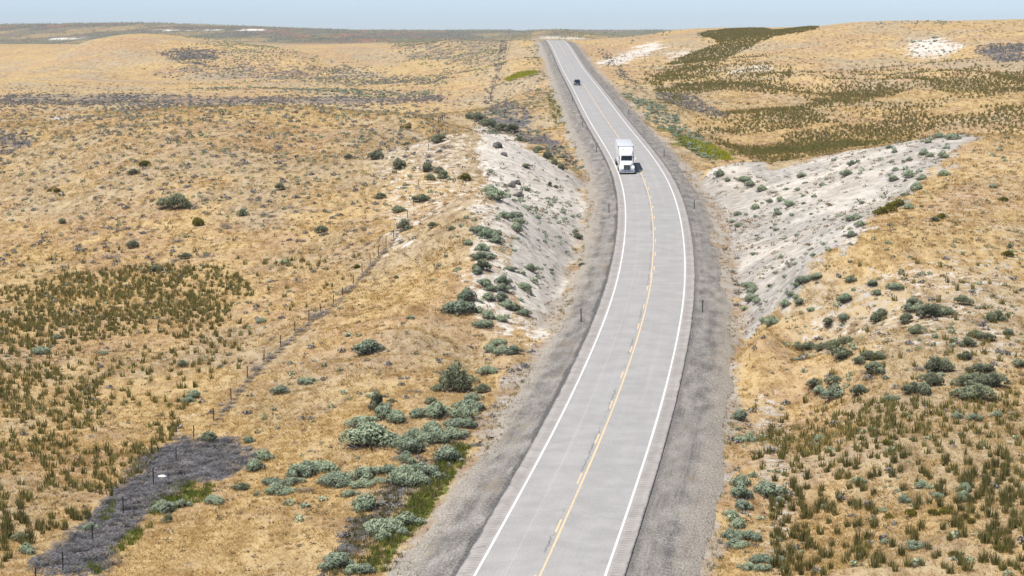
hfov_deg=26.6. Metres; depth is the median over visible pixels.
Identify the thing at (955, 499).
bunchgrass tuft
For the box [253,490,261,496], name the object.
sagebrush
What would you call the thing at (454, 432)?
sagebrush
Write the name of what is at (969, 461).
bunchgrass tuft
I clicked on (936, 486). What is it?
bunchgrass tuft
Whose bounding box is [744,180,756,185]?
sagebrush
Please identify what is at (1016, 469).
bunchgrass tuft
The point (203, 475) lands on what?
tumbleweed drift
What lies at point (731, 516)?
sagebrush
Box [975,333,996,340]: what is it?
dark shrub
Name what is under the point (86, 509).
bunchgrass tuft
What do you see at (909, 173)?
sagebrush
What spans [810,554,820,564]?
bunchgrass tuft
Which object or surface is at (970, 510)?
bunchgrass tuft
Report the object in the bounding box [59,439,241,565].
tumbleweed mound
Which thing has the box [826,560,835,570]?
bunchgrass tuft
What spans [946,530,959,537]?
sagebrush
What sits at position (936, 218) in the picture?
dark shrub
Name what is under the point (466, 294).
sagebrush
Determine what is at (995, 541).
bunchgrass tuft
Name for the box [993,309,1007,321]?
dark shrub
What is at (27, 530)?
bunchgrass tuft
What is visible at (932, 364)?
dark shrub
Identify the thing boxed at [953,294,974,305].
dark shrub
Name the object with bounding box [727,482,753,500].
sagebrush
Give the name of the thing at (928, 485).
sagebrush
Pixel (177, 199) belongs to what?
sagebrush shrub
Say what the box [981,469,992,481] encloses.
bunchgrass tuft
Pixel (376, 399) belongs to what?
dark shrub
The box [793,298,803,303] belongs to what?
sagebrush
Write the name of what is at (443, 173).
dark shrub
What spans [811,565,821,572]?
dead shrub
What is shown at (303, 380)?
sagebrush
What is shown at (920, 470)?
bunchgrass tuft
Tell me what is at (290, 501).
sagebrush
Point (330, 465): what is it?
sagebrush
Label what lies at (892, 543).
bunchgrass tuft
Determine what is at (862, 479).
sagebrush
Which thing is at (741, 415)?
sagebrush
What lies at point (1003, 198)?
rabbitbrush
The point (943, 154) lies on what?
sagebrush
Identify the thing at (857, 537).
bunchgrass tuft
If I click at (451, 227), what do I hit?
sagebrush
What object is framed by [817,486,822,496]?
bunchgrass tuft
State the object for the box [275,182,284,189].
dark shrub
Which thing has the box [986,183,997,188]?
sagebrush
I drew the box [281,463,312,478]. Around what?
sagebrush
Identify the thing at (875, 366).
dark shrub
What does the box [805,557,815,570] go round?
bunchgrass tuft
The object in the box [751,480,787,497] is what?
sagebrush
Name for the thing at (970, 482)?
bunchgrass tuft
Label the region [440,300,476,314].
sagebrush
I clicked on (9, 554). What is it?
bunchgrass tuft
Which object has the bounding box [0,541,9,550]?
bunchgrass tuft
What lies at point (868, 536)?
bunchgrass tuft
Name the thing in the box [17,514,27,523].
bunchgrass tuft
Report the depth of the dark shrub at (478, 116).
503.62 m
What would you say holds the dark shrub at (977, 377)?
on the terrain at (122, 61)
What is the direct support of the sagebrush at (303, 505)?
on the terrain at (122, 61)
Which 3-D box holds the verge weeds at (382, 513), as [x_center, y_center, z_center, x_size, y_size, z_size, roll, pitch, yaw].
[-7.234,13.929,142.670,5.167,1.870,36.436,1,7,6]
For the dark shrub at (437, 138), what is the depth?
334.89 m
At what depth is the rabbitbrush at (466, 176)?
307.96 m
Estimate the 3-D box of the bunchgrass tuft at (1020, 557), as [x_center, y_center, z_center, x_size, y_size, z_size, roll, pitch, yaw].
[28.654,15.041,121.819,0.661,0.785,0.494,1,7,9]
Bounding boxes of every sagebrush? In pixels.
[16,542,38,555]
[30,346,50,354]
[79,522,100,530]
[147,499,177,513]
[174,499,192,507]
[180,396,196,402]
[185,389,203,398]
[203,494,224,505]
[241,435,255,443]
[242,458,267,471]
[251,448,274,460]
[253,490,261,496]
[256,317,266,323]
[261,477,283,485]
[263,481,283,495]
[268,385,289,394]
[271,486,296,495]
[280,477,306,485]
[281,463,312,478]
[283,498,295,505]
[293,514,303,521]
[297,377,318,384]
[297,459,322,476]
[300,461,328,474]
[300,502,310,508]
[314,460,340,472]
[317,474,336,486]
[317,557,339,571]
[318,495,328,500]
[322,470,357,486]
[323,551,349,560]
[330,552,354,569]
[331,421,398,450]
[333,476,352,487]
[340,489,360,496]
[340,563,365,575]
[343,492,382,512]
[344,339,386,354]
[344,415,381,427]
[347,465,381,480]
[348,478,376,489]
[356,518,389,535]
[357,562,377,574]
[369,477,385,483]
[372,402,394,420]
[372,517,403,532]
[373,464,395,475]
[373,529,391,540]
[382,409,408,424]
[384,466,413,486]
[389,434,407,447]
[393,435,432,455]
[394,511,426,526]
[396,450,416,464]
[396,526,409,534]
[400,463,415,473]
[400,471,432,486]
[403,427,422,437]
[407,407,425,417]
[412,461,426,470]
[416,431,430,442]
[417,464,443,479]
[420,421,441,433]
[420,428,451,444]
[422,400,451,418]
[428,444,467,462]
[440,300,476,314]
[443,418,464,427]
[444,426,471,440]
[446,225,455,229]
[448,403,480,419]
[451,399,488,410]
[456,288,480,300]
[460,417,477,430]
[462,238,473,244]
[463,392,484,400]
[468,225,490,233]
[469,250,489,258]
[471,308,483,312]
[472,266,484,273]
[472,319,492,326]
[475,243,489,250]
[475,365,497,374]
[476,278,494,286]
[477,227,499,238]
[479,309,494,318]
[480,190,510,198]
[480,252,496,258]
[481,184,497,191]
[481,343,496,352]
[482,292,494,299]
[483,285,496,290]
[486,229,501,236]
[487,235,502,243]
[489,338,507,345]
[491,344,507,355]
[494,275,512,284]
[494,291,509,301]
[494,315,510,321]
[495,282,510,291]
[498,211,510,217]
[500,299,517,309]
[503,344,522,354]
[504,266,517,270]
[507,211,523,218]
[507,305,523,309]
[510,222,526,231]
[512,217,525,223]
[516,282,531,290]
[517,308,534,315]
[524,263,539,271]
[713,169,724,176]
[720,528,737,538]
[721,509,741,517]
[724,537,740,547]
[726,517,745,528]
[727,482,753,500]
[727,512,736,521]
[729,473,750,487]
[729,529,749,538]
[731,409,752,421]
[731,540,750,549]
[733,435,747,442]
[734,222,741,227]
[734,499,753,510]
[735,529,762,541]
[736,176,750,181]
[740,281,753,287]
[740,432,757,442]
[741,561,754,570]
[742,292,755,301]
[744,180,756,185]
[745,284,758,293]
[748,553,769,563]
[749,203,762,209]
[749,471,758,477]
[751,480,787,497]
[752,184,766,191]
[752,297,760,303]
[752,563,772,571]
[757,515,767,520]
[760,557,778,563]
[762,315,779,324]
[773,210,781,214]
[777,298,789,306]
[783,291,794,295]
[784,200,795,205]
[790,281,799,286]
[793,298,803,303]
[794,276,805,282]
[796,172,806,177]
[799,275,810,281]
[806,307,814,310]
[809,272,821,278]
[811,434,823,441]
[812,384,824,393]
[817,383,845,399]
[836,292,851,301]
[837,313,849,320]
[839,169,852,175]
[844,215,852,220]
[845,230,855,237]
[845,275,856,281]
[846,160,855,165]
[851,213,861,220]
[851,477,866,483]
[853,220,867,226]
[866,279,877,285]
[870,289,881,294]
[877,507,888,511]
[880,538,888,544]
[882,394,900,400]
[885,282,904,289]
[887,175,898,181]
[895,492,912,503]
[900,302,914,311]
[902,169,915,177]
[902,202,914,208]
[902,540,917,550]
[906,296,922,304]
[907,181,922,190]
[909,302,921,311]
[910,560,919,567]
[914,479,927,488]
[915,174,926,179]
[917,542,926,548]
[918,148,928,155]
[921,484,934,489]
[925,152,933,156]
[931,492,944,497]
[933,132,944,137]
[937,150,948,158]
[938,169,950,175]
[945,133,961,139]
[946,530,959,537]
[949,412,963,418]
[953,482,975,492]
[954,490,970,500]
[965,413,982,421]
[966,555,974,563]
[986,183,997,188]
[990,410,1002,416]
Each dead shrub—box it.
[97,253,123,258]
[195,253,210,257]
[297,486,314,492]
[337,530,352,536]
[340,545,356,552]
[345,516,356,521]
[375,500,387,505]
[474,441,483,446]
[746,407,756,412]
[780,399,790,404]
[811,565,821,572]
[878,534,888,539]
[892,383,900,388]
[904,340,913,344]
[909,365,924,370]
[990,482,999,488]
[1000,349,1011,354]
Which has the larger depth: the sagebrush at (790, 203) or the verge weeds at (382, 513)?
the sagebrush at (790, 203)
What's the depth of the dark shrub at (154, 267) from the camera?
265.48 m
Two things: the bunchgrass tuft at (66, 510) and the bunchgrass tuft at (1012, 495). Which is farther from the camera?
the bunchgrass tuft at (66, 510)
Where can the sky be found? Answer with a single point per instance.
(515, 15)
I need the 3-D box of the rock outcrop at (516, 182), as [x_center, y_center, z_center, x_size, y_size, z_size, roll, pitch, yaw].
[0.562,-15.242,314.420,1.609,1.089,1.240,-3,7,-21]
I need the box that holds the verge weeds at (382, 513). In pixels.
[318,438,468,575]
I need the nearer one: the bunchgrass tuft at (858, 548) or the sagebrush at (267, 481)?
the bunchgrass tuft at (858, 548)
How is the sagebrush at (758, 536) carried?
on the terrain at (122, 61)
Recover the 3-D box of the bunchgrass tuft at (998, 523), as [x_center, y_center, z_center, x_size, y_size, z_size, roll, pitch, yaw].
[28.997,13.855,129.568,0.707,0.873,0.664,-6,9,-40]
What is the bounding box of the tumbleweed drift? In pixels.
[24,432,258,575]
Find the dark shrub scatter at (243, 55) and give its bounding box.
[1,29,1023,564]
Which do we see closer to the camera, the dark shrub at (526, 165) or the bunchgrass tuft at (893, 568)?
the bunchgrass tuft at (893, 568)
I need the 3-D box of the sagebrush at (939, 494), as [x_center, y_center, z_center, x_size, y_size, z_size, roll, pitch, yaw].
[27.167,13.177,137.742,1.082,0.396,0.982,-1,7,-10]
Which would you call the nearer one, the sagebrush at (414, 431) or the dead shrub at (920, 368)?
the sagebrush at (414, 431)
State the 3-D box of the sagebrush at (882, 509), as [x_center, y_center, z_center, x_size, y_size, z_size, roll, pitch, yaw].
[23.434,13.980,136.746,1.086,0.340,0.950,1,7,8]
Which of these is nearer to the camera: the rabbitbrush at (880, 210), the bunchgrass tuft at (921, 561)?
the bunchgrass tuft at (921, 561)
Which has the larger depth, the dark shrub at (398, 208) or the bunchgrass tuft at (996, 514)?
the dark shrub at (398, 208)
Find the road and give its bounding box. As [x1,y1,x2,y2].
[455,40,694,575]
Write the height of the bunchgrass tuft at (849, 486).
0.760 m
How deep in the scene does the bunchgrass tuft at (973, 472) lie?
141.70 m
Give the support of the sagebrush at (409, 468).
on the terrain at (122, 61)
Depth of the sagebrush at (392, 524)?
134.89 m
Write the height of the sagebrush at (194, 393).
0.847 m
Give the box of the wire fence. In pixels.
[35,113,444,575]
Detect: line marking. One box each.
[473,41,685,575]
[534,40,655,575]
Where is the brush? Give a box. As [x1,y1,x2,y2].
[0,21,677,43]
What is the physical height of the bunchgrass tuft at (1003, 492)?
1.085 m
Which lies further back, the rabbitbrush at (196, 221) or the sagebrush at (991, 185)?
the rabbitbrush at (196, 221)
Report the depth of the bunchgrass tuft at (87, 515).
142.34 m
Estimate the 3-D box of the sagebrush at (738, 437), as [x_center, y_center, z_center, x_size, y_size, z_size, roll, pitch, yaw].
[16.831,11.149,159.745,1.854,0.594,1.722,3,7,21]
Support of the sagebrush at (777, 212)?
on the terrain at (122, 61)
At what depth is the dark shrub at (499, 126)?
487.49 m
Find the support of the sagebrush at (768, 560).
on the terrain at (122, 61)
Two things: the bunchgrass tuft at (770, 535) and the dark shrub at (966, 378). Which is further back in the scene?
the dark shrub at (966, 378)
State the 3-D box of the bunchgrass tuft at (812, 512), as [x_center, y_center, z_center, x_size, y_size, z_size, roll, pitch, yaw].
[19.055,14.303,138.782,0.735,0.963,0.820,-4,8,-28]
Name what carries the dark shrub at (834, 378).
on the terrain at (122, 61)
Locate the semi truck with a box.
[615,139,635,173]
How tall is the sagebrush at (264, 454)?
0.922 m
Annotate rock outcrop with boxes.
[493,141,501,147]
[507,189,523,196]
[511,180,520,184]
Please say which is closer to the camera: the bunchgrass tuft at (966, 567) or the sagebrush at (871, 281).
the bunchgrass tuft at (966, 567)
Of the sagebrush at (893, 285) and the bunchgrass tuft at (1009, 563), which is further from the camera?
the sagebrush at (893, 285)
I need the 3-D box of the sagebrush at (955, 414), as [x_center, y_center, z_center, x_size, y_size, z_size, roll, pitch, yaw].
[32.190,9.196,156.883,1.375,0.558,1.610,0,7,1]
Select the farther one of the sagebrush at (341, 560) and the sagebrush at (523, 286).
the sagebrush at (523, 286)
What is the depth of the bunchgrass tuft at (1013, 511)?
131.49 m
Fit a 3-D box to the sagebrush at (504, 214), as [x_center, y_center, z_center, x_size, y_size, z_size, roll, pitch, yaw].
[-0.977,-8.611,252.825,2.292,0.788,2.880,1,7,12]
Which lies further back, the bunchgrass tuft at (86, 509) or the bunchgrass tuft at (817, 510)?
the bunchgrass tuft at (86, 509)
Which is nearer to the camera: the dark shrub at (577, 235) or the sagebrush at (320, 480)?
the sagebrush at (320, 480)
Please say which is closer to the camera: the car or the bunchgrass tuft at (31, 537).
the bunchgrass tuft at (31, 537)
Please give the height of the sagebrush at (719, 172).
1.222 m
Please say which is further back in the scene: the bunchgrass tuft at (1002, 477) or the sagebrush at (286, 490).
the sagebrush at (286, 490)
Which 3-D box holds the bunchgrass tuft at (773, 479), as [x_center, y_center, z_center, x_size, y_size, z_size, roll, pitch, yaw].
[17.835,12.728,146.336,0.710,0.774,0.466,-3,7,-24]
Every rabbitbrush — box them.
[47,186,60,192]
[138,160,150,165]
[192,217,203,224]
[400,123,411,128]
[457,173,471,179]
[871,206,887,214]
[881,439,891,444]
[884,202,897,210]
[884,513,894,518]
[892,198,904,206]
[904,508,916,516]
[928,509,940,515]
[937,212,945,218]
[939,506,949,513]
[967,517,975,523]
[993,544,1008,549]
[998,196,1007,200]
[1001,250,1014,255]
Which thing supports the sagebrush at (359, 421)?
on the terrain at (122, 61)
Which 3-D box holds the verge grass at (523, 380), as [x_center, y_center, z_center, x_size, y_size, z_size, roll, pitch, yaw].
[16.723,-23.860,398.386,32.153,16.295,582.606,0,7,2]
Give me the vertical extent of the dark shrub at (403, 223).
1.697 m
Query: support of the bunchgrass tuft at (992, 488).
on the terrain at (122, 61)
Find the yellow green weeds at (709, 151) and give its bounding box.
[504,69,734,159]
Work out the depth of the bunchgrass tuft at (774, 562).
124.97 m
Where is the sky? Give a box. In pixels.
[0,0,1023,30]
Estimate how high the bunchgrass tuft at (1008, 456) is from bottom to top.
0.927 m
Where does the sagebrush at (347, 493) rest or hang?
on the terrain at (122, 61)
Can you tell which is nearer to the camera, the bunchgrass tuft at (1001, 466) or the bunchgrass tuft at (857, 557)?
the bunchgrass tuft at (857, 557)
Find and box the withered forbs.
[0,20,1023,575]
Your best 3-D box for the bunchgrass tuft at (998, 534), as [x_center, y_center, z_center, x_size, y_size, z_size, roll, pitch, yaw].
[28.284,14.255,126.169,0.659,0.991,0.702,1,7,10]
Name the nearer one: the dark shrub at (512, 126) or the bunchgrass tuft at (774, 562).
the bunchgrass tuft at (774, 562)
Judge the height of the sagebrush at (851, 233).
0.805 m
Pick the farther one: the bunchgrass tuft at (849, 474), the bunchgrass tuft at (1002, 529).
the bunchgrass tuft at (849, 474)
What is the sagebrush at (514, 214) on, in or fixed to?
on the terrain at (122, 61)
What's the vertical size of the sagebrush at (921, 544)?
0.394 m
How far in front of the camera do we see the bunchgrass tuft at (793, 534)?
133.88 m
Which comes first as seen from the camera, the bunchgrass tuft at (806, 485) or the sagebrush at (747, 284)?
the bunchgrass tuft at (806, 485)
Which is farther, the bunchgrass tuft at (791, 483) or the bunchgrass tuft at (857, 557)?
the bunchgrass tuft at (791, 483)
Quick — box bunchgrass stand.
[0,25,1023,574]
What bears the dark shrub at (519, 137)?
on the terrain at (122, 61)
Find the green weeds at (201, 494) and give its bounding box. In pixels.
[82,442,472,574]
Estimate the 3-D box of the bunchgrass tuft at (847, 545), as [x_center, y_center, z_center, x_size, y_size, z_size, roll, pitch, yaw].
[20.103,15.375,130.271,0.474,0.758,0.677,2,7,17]
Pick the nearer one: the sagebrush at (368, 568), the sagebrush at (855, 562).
the sagebrush at (855, 562)
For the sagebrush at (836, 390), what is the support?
on the terrain at (122, 61)
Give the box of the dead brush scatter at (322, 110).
[0,40,1023,546]
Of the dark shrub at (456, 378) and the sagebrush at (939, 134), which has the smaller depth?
the dark shrub at (456, 378)
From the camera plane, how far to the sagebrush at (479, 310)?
210.33 m
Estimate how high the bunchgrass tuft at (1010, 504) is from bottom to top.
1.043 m
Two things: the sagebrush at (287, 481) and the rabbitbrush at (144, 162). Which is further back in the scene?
the rabbitbrush at (144, 162)
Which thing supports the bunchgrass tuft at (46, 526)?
on the terrain at (122, 61)
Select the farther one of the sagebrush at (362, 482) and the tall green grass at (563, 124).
the tall green grass at (563, 124)
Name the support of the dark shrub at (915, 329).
on the terrain at (122, 61)
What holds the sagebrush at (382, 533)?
on the terrain at (122, 61)
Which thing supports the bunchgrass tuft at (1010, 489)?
on the terrain at (122, 61)
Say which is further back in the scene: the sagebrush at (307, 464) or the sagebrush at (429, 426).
the sagebrush at (429, 426)
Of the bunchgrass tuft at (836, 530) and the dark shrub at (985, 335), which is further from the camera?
the dark shrub at (985, 335)
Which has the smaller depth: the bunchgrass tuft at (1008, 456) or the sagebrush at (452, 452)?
the bunchgrass tuft at (1008, 456)
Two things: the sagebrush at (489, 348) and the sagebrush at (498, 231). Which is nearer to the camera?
the sagebrush at (489, 348)
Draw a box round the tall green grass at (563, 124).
[548,94,890,160]
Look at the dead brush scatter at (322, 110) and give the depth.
545.63 m
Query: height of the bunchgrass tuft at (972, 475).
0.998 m
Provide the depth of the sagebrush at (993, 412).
157.84 m
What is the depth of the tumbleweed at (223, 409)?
180.77 m
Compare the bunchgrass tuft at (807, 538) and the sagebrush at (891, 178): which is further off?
the sagebrush at (891, 178)
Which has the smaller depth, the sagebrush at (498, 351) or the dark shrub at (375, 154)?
the sagebrush at (498, 351)
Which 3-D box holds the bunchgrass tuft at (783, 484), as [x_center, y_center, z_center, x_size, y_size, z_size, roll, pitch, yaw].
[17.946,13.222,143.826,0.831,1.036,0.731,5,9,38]
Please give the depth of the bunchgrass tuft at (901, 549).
124.36 m
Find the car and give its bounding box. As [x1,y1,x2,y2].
[573,79,580,84]
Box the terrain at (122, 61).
[0,19,1023,575]
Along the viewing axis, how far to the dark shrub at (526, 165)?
327.31 m
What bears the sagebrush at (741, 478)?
on the terrain at (122, 61)
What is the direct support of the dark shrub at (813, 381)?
on the terrain at (122, 61)
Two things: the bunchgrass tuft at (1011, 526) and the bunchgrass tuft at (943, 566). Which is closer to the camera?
the bunchgrass tuft at (943, 566)
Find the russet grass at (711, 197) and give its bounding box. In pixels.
[497,193,759,392]
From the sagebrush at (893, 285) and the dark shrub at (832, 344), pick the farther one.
the sagebrush at (893, 285)
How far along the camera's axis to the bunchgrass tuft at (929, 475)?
141.98 m
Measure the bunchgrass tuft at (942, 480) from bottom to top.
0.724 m
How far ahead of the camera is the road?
169.34 m
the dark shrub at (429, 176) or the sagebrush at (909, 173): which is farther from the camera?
the dark shrub at (429, 176)
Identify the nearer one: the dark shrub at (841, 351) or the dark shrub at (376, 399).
the dark shrub at (376, 399)
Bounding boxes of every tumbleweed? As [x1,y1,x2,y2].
[217,406,230,412]
[231,386,245,392]
[246,363,266,370]
[305,311,327,317]
[316,308,331,314]
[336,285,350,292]
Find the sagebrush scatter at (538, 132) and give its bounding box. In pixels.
[192,20,1019,555]
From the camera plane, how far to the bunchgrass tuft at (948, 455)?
146.00 m
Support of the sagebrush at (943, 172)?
on the terrain at (122, 61)
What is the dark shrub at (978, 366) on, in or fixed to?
on the terrain at (122, 61)
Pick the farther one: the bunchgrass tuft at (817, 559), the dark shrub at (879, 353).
the dark shrub at (879, 353)
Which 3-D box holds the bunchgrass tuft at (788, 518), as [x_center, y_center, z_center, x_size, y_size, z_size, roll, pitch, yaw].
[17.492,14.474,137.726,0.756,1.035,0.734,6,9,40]
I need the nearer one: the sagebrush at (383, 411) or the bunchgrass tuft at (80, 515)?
the bunchgrass tuft at (80, 515)
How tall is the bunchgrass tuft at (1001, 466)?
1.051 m
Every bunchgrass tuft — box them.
[0,499,7,507]
[0,517,8,527]
[0,519,10,530]
[0,526,10,538]
[0,533,9,543]
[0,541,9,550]
[1,510,12,520]
[1,554,8,561]
[2,503,10,513]
[3,546,13,558]
[9,527,17,537]
[15,497,23,505]
[16,533,25,543]
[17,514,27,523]
[21,511,30,521]
[24,526,35,537]
[25,518,31,527]
[25,528,36,543]
[35,521,43,530]
[36,515,45,526]
[44,523,51,530]
[47,510,55,518]
[51,518,59,528]
[59,518,68,530]
[64,503,75,514]
[68,506,79,518]
[71,510,79,520]
[76,512,84,520]
[81,504,91,514]
[83,510,91,519]
[767,501,776,511]
[767,508,778,519]
[768,528,775,538]
[769,534,781,547]
[769,553,780,567]
[771,472,778,481]
[773,543,782,555]
[774,525,780,535]
[775,496,782,509]
[776,506,782,514]
[776,528,787,540]
[778,481,788,494]
[778,562,793,575]
[779,498,784,506]
[779,555,790,567]
[782,512,792,523]
[783,490,792,501]
[785,548,795,564]
[787,495,795,510]
[787,526,801,538]
[787,543,794,554]
[788,476,797,488]
[791,522,802,531]
[791,557,802,571]
[793,486,802,497]
[794,483,802,492]
[795,494,805,504]
[795,547,803,561]
[797,489,804,499]
[797,528,806,541]
[797,567,804,574]
[799,500,808,508]
[799,504,806,511]
[800,523,809,537]
[801,464,811,479]
[801,541,810,549]
[802,509,811,519]
[803,480,810,489]
[804,537,811,547]
[805,507,814,517]
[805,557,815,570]
[810,539,819,549]
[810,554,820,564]
[810,567,817,575]
[812,498,825,509]
[812,504,819,513]
[816,523,824,534]
[816,545,824,554]
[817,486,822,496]
[817,494,828,503]
[818,482,826,491]
[819,548,826,558]
[819,565,828,575]
[822,499,833,512]
[823,464,829,472]
[825,514,832,523]
[825,547,834,558]
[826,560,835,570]
[828,537,835,546]
[830,505,839,515]
[833,468,842,479]
[834,525,841,534]
[835,488,844,498]
[840,551,850,563]
[842,454,853,467]
[842,540,849,549]
[843,468,851,478]
[843,517,850,527]
[846,480,853,489]
[846,497,855,506]
[848,542,857,552]
[851,496,862,506]
[851,519,859,527]
[852,459,858,469]
[852,499,862,509]
[852,514,862,526]
[853,475,862,487]
[853,536,862,546]
[854,526,865,542]
[854,542,866,552]
[854,550,863,561]
[858,545,870,558]
[859,481,868,491]
[862,526,876,539]
[863,498,875,511]
[864,537,873,548]
[866,466,874,479]
[867,554,881,567]
[869,502,878,514]
[869,515,879,528]
[870,483,876,495]
[871,546,882,557]
[872,462,881,476]
[876,549,887,563]
[885,460,894,468]
[887,559,896,566]
[888,468,896,477]
[888,531,897,547]
[890,450,897,463]
[892,562,898,571]
[895,541,906,555]
[896,464,903,471]
[898,447,908,458]
[899,481,908,490]
[903,522,914,534]
[903,554,913,567]
[908,530,918,540]
[912,491,922,505]
[913,501,920,509]
[915,516,925,530]
[916,556,925,565]
[917,460,926,473]
[923,541,932,549]
[925,495,932,504]
[926,471,933,479]
[930,550,937,558]
[934,477,944,491]
[934,494,942,502]
[935,548,941,556]
[937,496,943,507]
[938,477,946,483]
[939,485,947,495]
[939,518,946,529]
[940,456,948,465]
[940,559,947,568]
[941,448,951,460]
[945,465,952,472]
[945,561,954,573]
[946,502,954,509]
[946,531,953,541]
[947,512,960,527]
[950,460,958,470]
[951,548,963,559]
[952,465,959,475]
[952,492,963,503]
[955,553,966,565]
[956,482,965,491]
[956,500,966,511]
[956,523,969,537]
[959,476,970,482]
[960,554,973,571]
[963,453,973,465]
[965,470,974,479]
[966,466,978,477]
[966,501,975,513]
[967,475,974,487]
[968,495,976,502]
[974,487,982,499]
[974,509,980,518]
[976,544,990,563]
[979,500,985,511]
[979,530,991,543]
[980,530,992,543]
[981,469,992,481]
[981,472,990,484]
[982,459,992,469]
[982,491,994,502]
[984,505,993,517]
[985,524,995,534]
[986,480,996,493]
[987,448,993,457]
[988,519,996,528]
[989,534,1000,545]
[989,551,1001,564]
[990,464,997,475]
[991,456,999,467]
[991,507,999,518]
[991,515,999,525]
[991,528,1001,539]
[994,474,1002,484]
[994,522,1008,535]
[996,559,1007,570]
[997,541,1008,552]
[998,469,1008,480]
[998,484,1009,497]
[999,444,1008,459]
[999,496,1006,505]
[1000,461,1007,470]
[1000,464,1010,476]
[1000,499,1009,513]
[1002,533,1016,547]
[1003,532,1011,542]
[1004,453,1013,461]
[1004,495,1014,507]
[1004,524,1012,533]
[1005,483,1015,492]
[1005,493,1015,502]
[1005,544,1014,553]
[1006,517,1014,529]
[1006,556,1013,566]
[1007,473,1015,482]
[1008,516,1018,527]
[1009,506,1019,517]
[1010,513,1023,526]
[1011,557,1022,570]
[1012,464,1021,474]
[1013,477,1021,487]
[1016,550,1023,561]
[1017,488,1023,497]
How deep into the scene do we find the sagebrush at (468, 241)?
236.60 m
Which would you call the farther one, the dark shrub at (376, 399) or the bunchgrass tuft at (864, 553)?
the dark shrub at (376, 399)
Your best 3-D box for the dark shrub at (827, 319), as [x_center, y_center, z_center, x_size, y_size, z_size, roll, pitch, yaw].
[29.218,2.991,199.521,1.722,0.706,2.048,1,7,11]
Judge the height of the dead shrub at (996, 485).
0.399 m
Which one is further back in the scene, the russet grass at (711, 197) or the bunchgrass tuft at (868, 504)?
the russet grass at (711, 197)
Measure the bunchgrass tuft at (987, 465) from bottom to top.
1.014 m
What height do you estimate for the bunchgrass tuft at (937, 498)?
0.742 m
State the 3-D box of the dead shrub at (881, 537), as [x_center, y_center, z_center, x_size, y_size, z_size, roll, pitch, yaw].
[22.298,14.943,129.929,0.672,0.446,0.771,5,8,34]
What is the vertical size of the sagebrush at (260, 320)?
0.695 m
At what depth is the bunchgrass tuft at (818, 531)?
134.76 m
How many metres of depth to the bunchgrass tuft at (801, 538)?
133.29 m
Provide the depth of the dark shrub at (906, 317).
188.57 m
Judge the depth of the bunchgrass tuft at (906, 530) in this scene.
129.97 m
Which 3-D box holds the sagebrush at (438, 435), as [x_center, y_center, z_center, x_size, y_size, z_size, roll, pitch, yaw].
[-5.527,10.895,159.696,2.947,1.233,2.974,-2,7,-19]
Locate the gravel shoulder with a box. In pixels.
[387,41,734,575]
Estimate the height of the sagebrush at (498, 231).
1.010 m
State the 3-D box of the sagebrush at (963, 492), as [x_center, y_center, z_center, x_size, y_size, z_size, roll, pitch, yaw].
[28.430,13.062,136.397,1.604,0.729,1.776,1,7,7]
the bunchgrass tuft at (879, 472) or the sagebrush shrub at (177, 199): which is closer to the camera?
the bunchgrass tuft at (879, 472)
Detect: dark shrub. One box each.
[9,531,27,541]
[125,239,139,248]
[127,168,140,174]
[149,265,162,271]
[154,197,175,208]
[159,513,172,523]
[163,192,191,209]
[176,359,188,367]
[177,252,192,258]
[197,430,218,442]
[231,482,251,490]
[236,208,249,215]
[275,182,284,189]
[314,225,328,232]
[344,153,352,159]
[367,149,383,159]
[368,390,383,409]
[373,193,386,198]
[391,205,406,212]
[392,157,406,168]
[396,218,411,231]
[411,194,430,201]
[418,161,436,171]
[424,173,436,180]
[424,397,436,404]
[428,222,438,228]
[430,134,445,142]
[430,383,445,391]
[433,166,443,172]
[435,369,448,385]
[437,170,449,178]
[437,360,472,393]
[463,374,480,384]
[465,111,474,118]
[470,112,485,120]
[472,258,492,270]
[474,383,490,393]
[478,118,490,125]
[487,119,496,127]
[494,122,506,130]
[504,123,518,132]
[514,135,526,140]
[522,163,531,167]
[532,145,543,152]
[542,151,553,158]
[551,159,559,164]
[558,163,566,169]
[573,233,582,238]
[791,341,801,349]
[802,341,815,349]
[806,377,821,387]
[812,342,824,350]
[822,317,832,324]
[823,339,839,350]
[823,375,842,384]
[830,346,852,359]
[837,336,853,344]
[849,384,869,395]
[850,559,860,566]
[851,356,865,363]
[859,361,884,374]
[860,350,875,360]
[868,312,883,322]
[870,350,886,359]
[875,308,887,315]
[897,312,915,323]
[900,381,918,394]
[908,323,927,333]
[915,303,940,318]
[916,371,944,385]
[916,381,932,395]
[925,356,950,372]
[927,304,953,316]
[930,216,939,221]
[933,357,955,372]
[940,308,957,314]
[949,373,974,386]
[949,387,980,399]
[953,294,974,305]
[956,351,971,359]
[959,336,976,347]
[961,382,997,401]
[962,371,986,385]
[965,363,987,372]
[966,329,983,337]
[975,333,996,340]
[976,364,994,372]
[979,372,1010,387]
[983,311,995,322]
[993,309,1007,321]
[1002,328,1013,334]
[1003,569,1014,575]
[1011,359,1023,367]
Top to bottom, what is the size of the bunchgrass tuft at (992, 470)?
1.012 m
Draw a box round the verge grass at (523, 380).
[389,80,748,575]
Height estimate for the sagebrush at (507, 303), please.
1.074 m
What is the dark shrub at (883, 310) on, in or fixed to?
on the terrain at (122, 61)
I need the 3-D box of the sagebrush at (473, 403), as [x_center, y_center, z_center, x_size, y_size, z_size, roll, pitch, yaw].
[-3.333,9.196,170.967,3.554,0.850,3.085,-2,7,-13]
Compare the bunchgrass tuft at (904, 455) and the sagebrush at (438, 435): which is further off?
the sagebrush at (438, 435)
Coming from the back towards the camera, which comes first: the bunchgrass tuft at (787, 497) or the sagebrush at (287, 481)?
the sagebrush at (287, 481)

